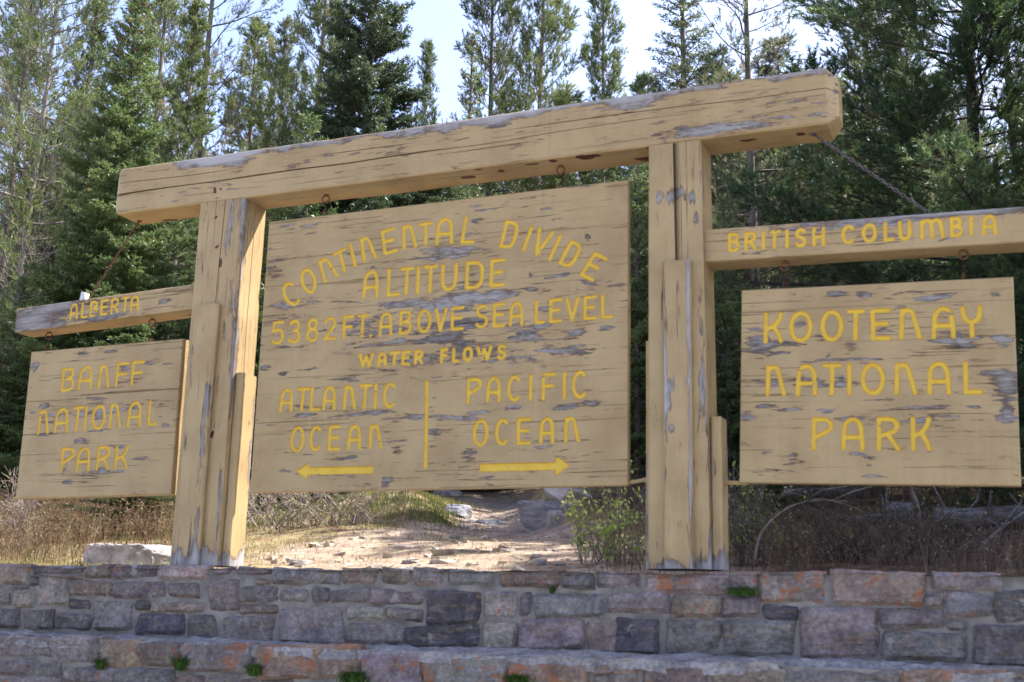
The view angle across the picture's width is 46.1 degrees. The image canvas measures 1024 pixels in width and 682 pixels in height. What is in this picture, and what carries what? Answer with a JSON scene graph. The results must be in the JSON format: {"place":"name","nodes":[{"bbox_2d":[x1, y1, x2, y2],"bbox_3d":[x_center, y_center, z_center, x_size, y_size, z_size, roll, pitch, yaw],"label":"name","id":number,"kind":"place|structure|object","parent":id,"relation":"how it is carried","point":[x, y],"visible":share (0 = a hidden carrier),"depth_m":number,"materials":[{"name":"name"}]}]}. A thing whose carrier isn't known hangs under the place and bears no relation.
{"place":"outdoors","nodes":[
{"label":"outdoors","id":0,"kind":"place"},
{"bbox_2d":[0,460,1023,575],"bbox_3d":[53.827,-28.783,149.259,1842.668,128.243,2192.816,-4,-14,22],"label":"ground","id":1,"kind":"structure","parent":0,"point":[498,500],"depth_m":8.78,"materials":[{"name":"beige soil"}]},
{"bbox_2d":[0,466,50,550],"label":"leafing shrub","id":2,"kind":"object","parent":1,"relation":"on","point":[21,519],"visible":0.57,"depth_m":9.94,"materials":[{"name":"brown plant"}]},
{"bbox_2d":[0,272,63,512],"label":"spruce tree","id":3,"kind":"object","parent":1,"relation":"on","point":[11,358],"visible":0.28,"depth_m":15.83,"materials":[{"name":"green plant"}]},
{"bbox_2d":[0,0,66,367],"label":"pine tree","id":4,"kind":"object","parent":1,"relation":"on","point":[4,178],"visible":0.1,"depth_m":27.52,"materials":[{"name":"green plant"}]},
{"bbox_2d":[0,0,88,418],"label":"pine tree","id":5,"kind":"object","parent":1,"relation":"on","point":[11,181],"visible":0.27,"depth_m":21.11,"materials":[{"name":"green plant"}]},
{"bbox_2d":[1,98,103,471],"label":"pine tree","id":6,"kind":"object","parent":1,"relation":"on","point":[75,108],"visible":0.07,"depth_m":24.04,"materials":[{"name":"green plant"}]},
{"bbox_2d":[0,0,115,418],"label":"pine tree","id":7,"kind":"object","parent":1,"relation":"on","point":[101,38],"visible":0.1,"depth_m":25.48,"materials":[{"name":"green plant"}]},
{"bbox_2d":[0,0,129,417],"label":"pine tree","id":8,"kind":"object","parent":1,"relation":"on","point":[37,138],"visible":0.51,"depth_m":18.82,"materials":[{"name":"green plant"}]},
{"bbox_2d":[0,0,190,506],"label":"spruce tree","id":9,"kind":"object","parent":1,"relation":"on","point":[129,271],"visible":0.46,"depth_m":16.37,"materials":[{"name":"green plant"}]},
{"bbox_2d":[41,495,175,538],"bbox_3d":[-3.478,1.288,11.053,1.362,1.198,1.320,-10,-17,40],"label":"bare shrub","id":10,"kind":"object","parent":1,"relation":"on","point":[152,498],"visible":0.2,"depth_m":10.77,"materials":[{"name":"brown plant"}]},
{"bbox_2d":[0,484,253,563],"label":"heath","id":11,"kind":"object","parent":1,"relation":"on","point":[72,514],"visible":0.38,"depth_m":9.48,"materials":[{"name":"brown plant"}]},
{"bbox_2d":[82,543,171,565],"bbox_3d":[-2.581,1.571,8.310,0.734,0.335,0.407,-2,-13,14],"label":"boulder","id":12,"kind":"object","parent":1,"relation":"on","point":[129,554],"visible":0.43,"depth_m":8.19,"materials":[{"name":"stone"}]},
{"bbox_2d":[87,0,221,322],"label":"pine tree","id":13,"kind":"object","parent":1,"relation":"on","point":[163,10],"visible":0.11,"depth_m":26.82,"materials":[{"name":"green plant"}]},
{"bbox_2d":[143,154,199,496],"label":"spruce tree","id":14,"kind":"object","parent":1,"relation":"on","point":[169,278],"visible":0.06,"depth_m":18.42,"materials":[{"name":"green plant"}]},
{"bbox_2d":[132,0,218,339],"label":"pine tree","id":15,"kind":"object","parent":1,"relation":"on","point":[191,60],"visible":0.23,"depth_m":20.41,"materials":[{"name":"green plant"}]},
{"bbox_2d":[118,0,309,357],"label":"pine tree","id":16,"kind":"object","parent":1,"relation":"on","point":[211,8],"visible":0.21,"depth_m":22.87,"materials":[{"name":"green plant"}]},
{"bbox_2d":[177,14,287,420],"bbox_3d":[-6.104,-2.303,28.181,3.936,11.796,4.580,9,-15,-31],"label":"pine tree","id":17,"kind":"object","parent":1,"relation":"on","point":[255,28],"visible":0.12,"depth_m":28.76,"materials":[{"name":"green plant"}]},
{"bbox_2d":[246,467,291,523],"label":"bare shrub","id":18,"kind":"object","parent":1,"relation":"on","point":[255,496],"visible":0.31,"depth_m":12.52,"materials":[{"name":"brown plant"}]},
{"bbox_2d":[238,14,314,423],"bbox_3d":[-6.034,-2.438,29.775,3.378,12.352,3.221,-2,-13,14],"label":"pine tree","id":19,"kind":"object","parent":1,"relation":"on","point":[283,33],"visible":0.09,"depth_m":30.70,"materials":[{"name":"green plant"}]},
{"bbox_2d":[289,559,310,564],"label":"rock","id":20,"kind":"object","parent":1,"relation":"on","point":[296,561],"visible":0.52,"depth_m":7.77,"materials":[{"name":"stone"}]},
{"bbox_2d":[244,0,366,422],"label":"pine tree","id":21,"kind":"object","parent":1,"relation":"on","point":[319,8],"visible":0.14,"depth_m":23.60,"materials":[{"name":"green plant"}]},
{"bbox_2d":[247,488,366,531],"bbox_3d":[-1.722,1.321,10.046,1.924,0.613,1.098,-4,-14,22],"label":"bare shrub","id":22,"kind":"object","parent":1,"relation":"on","point":[290,510],"visible":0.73,"depth_m":10.07,"materials":[{"name":"brown plant"}]},
{"bbox_2d":[248,109,370,506],"bbox_3d":[-3.029,-0.407,16.860,2.588,6.123,2.506,-4,-14,21],"label":"spruce tree","id":23,"kind":"object","parent":1,"relation":"on","point":[307,207],"visible":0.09,"depth_m":17.10,"materials":[{"name":"green plant"}]},
{"bbox_2d":[0,478,645,570],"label":"grass","id":24,"kind":"structure","parent":1,"relation":"on","point":[250,538],"depth_m":9.62,"materials":[{"name":"beige plant"}]},
{"bbox_2d":[254,0,434,493],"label":"spruce tree","id":25,"kind":"object","parent":1,"relation":"on","point":[390,96],"visible":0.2,"depth_m":18.81,"materials":[{"name":"green plant"}]},
{"bbox_2d":[282,491,407,525],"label":"bare shrub","id":26,"kind":"object","parent":1,"relation":"on","point":[364,514],"visible":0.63,"depth_m":10.21,"materials":[{"name":"brown plant"}]},
{"bbox_2d":[246,490,477,531],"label":"bank grass","id":27,"kind":"structure","parent":1,"relation":"on","point":[383,500],"depth_m":11.26,"materials":[{"name":"green plant"}]},
{"bbox_2d":[394,545,414,548],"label":"rock","id":28,"kind":"object","parent":1,"relation":"on","point":[399,547],"visible":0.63,"depth_m":8.55,"materials":[{"name":"grey stone"}]},
{"bbox_2d":[402,560,418,563],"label":"rock","id":29,"kind":"object","parent":1,"relation":"on","point":[409,561],"visible":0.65,"depth_m":7.54,"materials":[{"name":"stone"}]},
{"bbox_2d":[408,38,445,205],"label":"pine tree","id":30,"kind":"object","parent":1,"relation":"on","point":[427,59],"visible":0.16,"depth_m":27.74,"materials":[{"name":"green plant"}]},
{"bbox_2d":[408,185,470,490],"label":"spruce tree","id":31,"kind":"object","parent":1,"relation":"on","point":[458,194],"visible":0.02,"depth_m":19.12,"materials":[{"name":"green plant"}]},
{"bbox_2d":[244,514,642,572],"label":"gravel","id":32,"kind":"structure","parent":1,"relation":"on","point":[562,534],"depth_m":8.10,"materials":[{"name":"beige gravel"}]},
{"bbox_2d":[429,559,457,563],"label":"rock","id":33,"kind":"object","parent":1,"relation":"on","point":[437,561],"visible":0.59,"depth_m":7.46,"materials":[{"name":"grey stone"}]},
{"bbox_2d":[433,490,462,495],"bbox_3d":[-0.898,2.231,17.237,0.471,0.188,0.487,1,-13,3],"label":"rock","id":34,"kind":"object","parent":1,"relation":"on","point":[451,492],"visible":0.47,"depth_m":17.06,"materials":[{"name":"grey stone"}]},
{"bbox_2d":[430,549,477,554],"bbox_3d":[-0.390,1.435,8.112,0.337,0.054,0.341,3,-13,-9],"label":"rock","id":35,"kind":"object","parent":1,"relation":"on","point":[450,551],"visible":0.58,"depth_m":7.98,"materials":[{"name":"stone"}]},
{"bbox_2d":[449,535,460,538],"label":"rock","id":36,"kind":"object","parent":1,"relation":"on","point":[456,536],"visible":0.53,"depth_m":9.54,"materials":[{"name":"grey stone"}]},
{"bbox_2d":[445,504,472,518],"bbox_3d":[-0.591,1.800,12.505,0.343,0.202,0.275,-4,-14,23],"label":"rock","id":37,"kind":"object","parent":1,"relation":"on","point":[465,511],"visible":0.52,"depth_m":12.43,"materials":[{"name":"grey stone"}]},
{"bbox_2d":[444,26,497,198],"label":"spruce tree","id":38,"kind":"object","parent":1,"relation":"on","point":[471,76],"visible":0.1,"depth_m":20.71,"materials":[{"name":"green plant"}]},
{"bbox_2d":[419,0,544,196],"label":"pine tree","id":39,"kind":"object","parent":1,"relation":"on","point":[507,27],"visible":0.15,"depth_m":24.11,"materials":[{"name":"green plant"}]},
{"bbox_2d":[476,520,507,524],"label":"rock","id":40,"kind":"object","parent":1,"relation":"on","point":[493,522],"visible":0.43,"depth_m":11.75,"materials":[{"name":"stone"}]},
{"bbox_2d":[499,548,514,552],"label":"rock","id":41,"kind":"object","parent":1,"relation":"on","point":[504,550],"visible":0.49,"depth_m":7.82,"materials":[{"name":"grey stone"}]},
{"bbox_2d":[0,563,1023,681],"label":"stone wall","id":42,"kind":"structure","parent":1,"relation":"on","point":[132,623],"depth_m":6.06,"materials":[{"name":"grey stone"}]},
{"bbox_2d":[91,658,108,669],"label":"grass tuft","id":43,"kind":"object","parent":42,"relation":"on","point":[99,664],"visible":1,"depth_m":6.66,"materials":[{"name":"green plant"}]},
{"bbox_2d":[167,653,195,671],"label":"grass tuft","id":44,"kind":"object","parent":42,"relation":"on","point":[179,665],"visible":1,"depth_m":6.46,"materials":[{"name":"green plant"}]},
{"bbox_2d":[244,661,265,677],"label":"grass tuft","id":45,"kind":"object","parent":42,"relation":"on","point":[254,670],"visible":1,"depth_m":6.28,"materials":[{"name":"green plant"}]},
{"bbox_2d":[332,667,379,681],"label":"grass tuft","id":46,"kind":"object","parent":42,"relation":"on","point":[347,676],"visible":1,"depth_m":6.06,"materials":[{"name":"green plant"}]},
{"bbox_2d":[496,673,535,681],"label":"grass tuft","id":47,"kind":"object","parent":42,"relation":"on","point":[513,677],"visible":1,"depth_m":5.74,"materials":[{"name":"green plant"}]},
{"bbox_2d":[15,68,1023,570],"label":"sign frame","id":48,"kind":"object","parent":42,"relation":"on","point":[675,140],"visible":1,"depth_m":6.76,"materials":[{"name":"beige paint"}]},
{"bbox_2d":[16,318,188,499],"bbox_3d":[-2.659,0.424,7.832,1.244,1.180,0.086,-4,-14,22],"label":"hanging sign","id":49,"kind":"object","parent":48,"relation":"hanging from","point":[102,421],"visible":1,"depth_m":7.75,"materials":[{"name":"beige paint"}]},
{"bbox_2d":[88,220,141,298],"bbox_3d":[-2.667,-0.554,8.071,0.362,0.574,0.036,-2,-13,15],"label":"chain","id":50,"kind":"object","parent":48,"relation":"hanging from","point":[132,231],"visible":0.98,"depth_m":8.07,"materials":[{"name":"metal"}]},
{"bbox_2d":[250,165,630,493],"bbox_3d":[-0.453,-0.075,7.002,2.362,1.878,0.043,-4,-14,22],"label":"hanging sign","id":51,"kind":"object","parent":48,"relation":"hanging from","point":[474,343],"visible":1,"depth_m":6.92,"materials":[{"name":"beige paint"}]},
{"bbox_2d":[629,478,645,484],"bbox_3d":[0.680,0.736,6.345,0.148,0.044,0.022,-4,-14,22],"label":"tie bar","id":52,"kind":"object","parent":48,"relation":"attached to","point":[637,481],"visible":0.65,"depth_m":6.34,"materials":[{"name":"beige paint"}]},
{"bbox_2d":[725,480,747,484],"bbox_3d":[1.126,0.726,6.160,0.161,0.028,0.024,-4,-14,22],"label":"tie bar","id":53,"kind":"object","parent":48,"relation":"attached to","point":[732,483],"visible":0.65,"depth_m":6.15,"materials":[{"name":"beige paint"}]},
{"bbox_2d":[809,132,930,213],"bbox_3d":[1.871,-0.863,6.224,0.639,0.585,0.036,-3,-14,20],"label":"chain","id":54,"kind":"object","parent":48,"relation":"hanging from","point":[866,169],"visible":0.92,"depth_m":6.22,"materials":[{"name":"metal"}]},
{"bbox_2d":[739,249,1020,486],"bbox_3d":[1.807,0.117,6.017,1.322,1.205,0.056,-2,-13,22],"label":"hanging sign","id":55,"kind":"object","parent":48,"relation":"hanging from","point":[901,384],"visible":1,"depth_m":5.96,"materials":[{"name":"beige paint"}]},
{"bbox_2d":[547,586,557,594],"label":"grass tuft","id":56,"kind":"object","parent":42,"relation":"on","point":[552,590],"visible":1,"depth_m":6.06,"materials":[{"name":"green plant"}]},
{"bbox_2d":[722,586,758,596],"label":"grass tuft","id":57,"kind":"object","parent":42,"relation":"on","point":[743,591],"visible":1,"depth_m":5.70,"materials":[{"name":"green plant"}]},
{"bbox_2d":[0,63,1023,488],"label":"forest","id":58,"kind":"object","parent":1,"relation":"on","point":[990,147],"depth_m":28.00,"materials":[{"name":"green plant"}]},
{"bbox_2d":[464,0,593,197],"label":"pine tree","id":59,"kind":"object","parent":1,"relation":"on","point":[547,19],"visible":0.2,"depth_m":22.54,"materials":[{"name":"green plant"}]},
{"bbox_2d":[531,554,541,558],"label":"rock","id":60,"kind":"object","parent":1,"relation":"on","point":[534,556],"visible":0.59,"depth_m":7.48,"materials":[{"name":"grey stone"}]},
{"bbox_2d":[536,560,546,565],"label":"rock","id":61,"kind":"object","parent":1,"relation":"on","point":[541,562],"visible":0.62,"depth_m":7.11,"materials":[{"name":"grey stone"}]},
{"bbox_2d":[517,500,567,532],"bbox_3d":[0.251,1.626,10.340,0.436,0.505,0.433,-10,-17,41],"label":"rock","id":62,"kind":"object","parent":1,"relation":"on","point":[533,514],"visible":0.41,"depth_m":10.22,"materials":[{"name":"grey stone"}]},
{"bbox_2d":[546,510,566,528],"bbox_3d":[0.381,1.552,9.964,0.200,0.301,0.140,-8,-16,35],"label":"rock","id":63,"kind":"object","parent":1,"relation":"on","point":[552,520],"visible":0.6,"depth_m":9.94,"materials":[{"name":"stone"}]},
{"bbox_2d":[554,563,566,565],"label":"rock","id":64,"kind":"object","parent":1,"relation":"on","point":[559,564],"visible":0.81,"depth_m":7.06,"materials":[{"name":"grey stone"}]},
{"bbox_2d":[544,488,591,501],"bbox_3d":[0.501,1.443,10.895,0.430,0.224,0.360,3,-13,-9],"label":"rock","id":65,"kind":"object","parent":1,"relation":"on","point":[554,494],"visible":0.38,"depth_m":10.80,"materials":[{"name":"grey stone"}]},
{"bbox_2d":[519,84,647,450],"bbox_3d":[0.859,-0.767,16.987,3.056,6.206,3.555,0,-13,8],"label":"pine tree","id":66,"kind":"object","parent":1,"relation":"on","point":[563,98],"visible":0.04,"depth_m":17.31,"materials":[{"name":"green plant"}]},
{"bbox_2d":[557,460,645,564],"bbox_3d":[0.591,1.015,7.103,0.714,0.634,0.844,-1,-13,10],"label":"leafing shrub","id":67,"kind":"object","parent":1,"relation":"on","point":[604,530],"visible":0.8,"depth_m":7.04,"materials":[{"name":"green plant"}]},
{"bbox_2d":[579,0,634,237],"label":"pine tree","id":68,"kind":"object","parent":1,"relation":"on","point":[612,85],"visible":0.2,"depth_m":26.08,"materials":[{"name":"green plant"}]},
{"bbox_2d":[613,163,648,478],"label":"spruce tree","id":69,"kind":"object","parent":1,"relation":"on","point":[639,316],"visible":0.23,"depth_m":11.62,"materials":[{"name":"green plant"}]},
{"bbox_2d":[606,71,657,468],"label":"pine tree","id":70,"kind":"object","parent":1,"relation":"on","point":[637,87],"visible":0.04,"depth_m":23.82,"materials":[{"name":"green plant"}]},
{"bbox_2d":[616,0,749,480],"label":"spruce tree","id":71,"kind":"object","parent":1,"relation":"on","point":[684,24],"visible":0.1,"depth_m":18.02,"materials":[{"name":"green plant"}]},
{"bbox_2d":[634,43,792,401],"bbox_3d":[3.725,-1.494,21.036,3.320,7.948,3.166,10,-16,-34],"label":"pine tree","id":72,"kind":"object","parent":1,"relation":"on","point":[720,51],"visible":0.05,"depth_m":21.56,"materials":[{"name":"green plant"}]},
{"bbox_2d":[712,193,806,513],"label":"spruce tree","id":73,"kind":"object","parent":1,"relation":"on","point":[726,378],"visible":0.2,"depth_m":11.07,"materials":[{"name":"green plant"}]},
{"bbox_2d":[728,453,805,565],"bbox_3d":[1.412,0.989,7.005,0.623,0.706,0.441,-4,-14,22],"label":"leafing shrub","id":74,"kind":"object","parent":1,"relation":"on","point":[741,536],"visible":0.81,"depth_m":6.96,"materials":[{"name":"green plant"}]},
{"bbox_2d":[667,0,870,486],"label":"pine tree","id":75,"kind":"object","parent":1,"relation":"on","point":[752,213],"visible":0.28,"depth_m":13.80,"materials":[{"name":"green plant"}]},
{"bbox_2d":[713,31,826,399],"bbox_3d":[4.320,-1.394,19.123,3.348,7.478,3.511,-5,-14,26],"label":"pine tree","id":76,"kind":"object","parent":1,"relation":"on","point":[764,74],"visible":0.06,"depth_m":19.57,"materials":[{"name":"green plant"}]},
{"bbox_2d":[569,458,1023,575],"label":"brush","id":77,"kind":"object","parent":1,"relation":"on","point":[1007,558],"visible":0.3,"depth_m":7.23,"materials":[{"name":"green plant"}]},
{"bbox_2d":[587,499,1021,573],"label":"shade grass","id":78,"kind":"structure","parent":1,"relation":"on","point":[754,544],"depth_m":7.64,"materials":[{"name":"green plant"}]},
{"bbox_2d":[741,485,869,500],"bbox_3d":[3.004,1.551,12.635,1.521,0.472,0.273,4,-13,-13],"label":"log","id":79,"kind":"object","parent":1,"relation":"on","point":[811,490],"visible":0.42,"depth_m":12.57,"materials":[{"name":"grey wood"}]},
{"bbox_2d":[751,485,870,567],"bbox_3d":[1.711,1.051,6.837,0.659,0.493,0.385,-3,-14,19],"label":"dead branch","id":80,"kind":"object","parent":1,"relation":"on","point":[835,500],"visible":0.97,"depth_m":6.84,"materials":[{"name":"grey wood"}]},
{"bbox_2d":[728,495,906,560],"bbox_3d":[1.656,1.123,7.082,1.281,0.362,1.061,3,-13,-5],"label":"bare shrub","id":81,"kind":"object","parent":1,"relation":"on","point":[819,530],"visible":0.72,"depth_m":6.93,"materials":[{"name":"brown plant"}]},
{"bbox_2d":[715,65,928,427],"bbox_3d":[4.451,-0.905,16.264,3.846,5.991,3.306,-6,-15,29],"label":"pine tree","id":82,"kind":"object","parent":1,"relation":"on","point":[785,157],"visible":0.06,"depth_m":16.14,"materials":[{"name":"green plant"}]},
{"bbox_2d":[714,0,1023,505],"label":"pine tree","id":83,"kind":"object","parent":1,"relation":"on","point":[972,193],"visible":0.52,"depth_m":11.88,"materials":[{"name":"green plant"}]},
{"bbox_2d":[730,12,1020,415],"bbox_3d":[4.799,-1.169,14.973,3.648,6.225,3.478,-10,-17,42],"label":"pine tree","id":84,"kind":"object","parent":1,"relation":"on","point":[871,119],"visible":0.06,"depth_m":15.16,"materials":[{"name":"green plant"}]},
{"bbox_2d":[754,0,1023,358],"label":"pine tree","id":85,"kind":"object","parent":1,"relation":"on","point":[849,54],"visible":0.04,"depth_m":18.32,"materials":[{"name":"green plant"}]},
{"bbox_2d":[847,486,932,523],"bbox_3d":[3.082,1.353,9.738,0.970,0.336,0.274,10,-16,-35],"label":"log","id":86,"kind":"object","parent":1,"relation":"on","point":[883,507],"visible":0.21,"depth_m":9.59,"materials":[{"name":"grey wood"}]},
{"bbox_2d":[889,502,913,512],"bbox_3d":[3.356,1.533,10.327,0.237,0.298,0.231,-4,-14,22],"label":"rock","id":87,"kind":"object","parent":1,"relation":"on","point":[906,504],"visible":0.23,"depth_m":10.29,"materials":[{"name":"grey stone"}]},
{"bbox_2d":[798,486,1011,564],"bbox_3d":[2.174,1.055,6.782,0.977,0.447,0.905,7,-14,-22],"label":"bare shrub","id":88,"kind":"object","parent":1,"relation":"on","point":[894,538],"visible":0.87,"depth_m":6.73,"materials":[{"name":"brown plant"}]},
{"bbox_2d":[906,486,923,553],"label":"dead branch","id":89,"kind":"object","parent":1,"relation":"on","point":[913,496],"visible":0.26,"depth_m":7.29,"materials":[{"name":"grey wood"}]},
{"bbox_2d":[880,496,1003,551],"bbox_3d":[2.643,1.147,7.470,0.679,0.404,0.728,8,-14,-25],"label":"bare shrub","id":90,"kind":"object","parent":1,"relation":"on","point":[958,530],"visible":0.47,"depth_m":7.36,"materials":[{"name":"brown plant"}]},
{"bbox_2d":[876,1,1023,348],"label":"pine tree","id":91,"kind":"object","parent":1,"relation":"on","point":[987,90],"visible":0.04,"depth_m":14.25,"materials":[{"name":"green plant"}]},
{"bbox_2d":[906,252,1023,516],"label":"pine tree","id":92,"kind":"object","parent":1,"relation":"on","point":[1006,262],"visible":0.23,"depth_m":9.28,"materials":[{"name":"green plant"}]},
{"bbox_2d":[933,486,1023,528],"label":"log","id":93,"kind":"object","parent":1,"relation":"on","point":[978,510],"visible":0.49,"depth_m":8.74,"materials":[{"name":"grey wood"}]},
{"bbox_2d":[981,494,1023,544],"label":"dead branch","id":94,"kind":"object","parent":1,"relation":"on","point":[1012,518],"visible":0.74,"depth_m":7.68,"materials":[{"name":"grey wood"}]},
{"bbox_2d":[999,93,1023,308],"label":"pine tree","id":95,"kind":"object","parent":1,"relation":"on","point":[1019,123],"visible":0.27,"depth_m":11.90,"materials":[{"name":"green plant"}]},
{"bbox_2d":[0,0,1023,227],"label":"sky","id":96,"kind":"structure","parent":0,"point":[441,21],"materials":[{"name":"white"}]}
]}

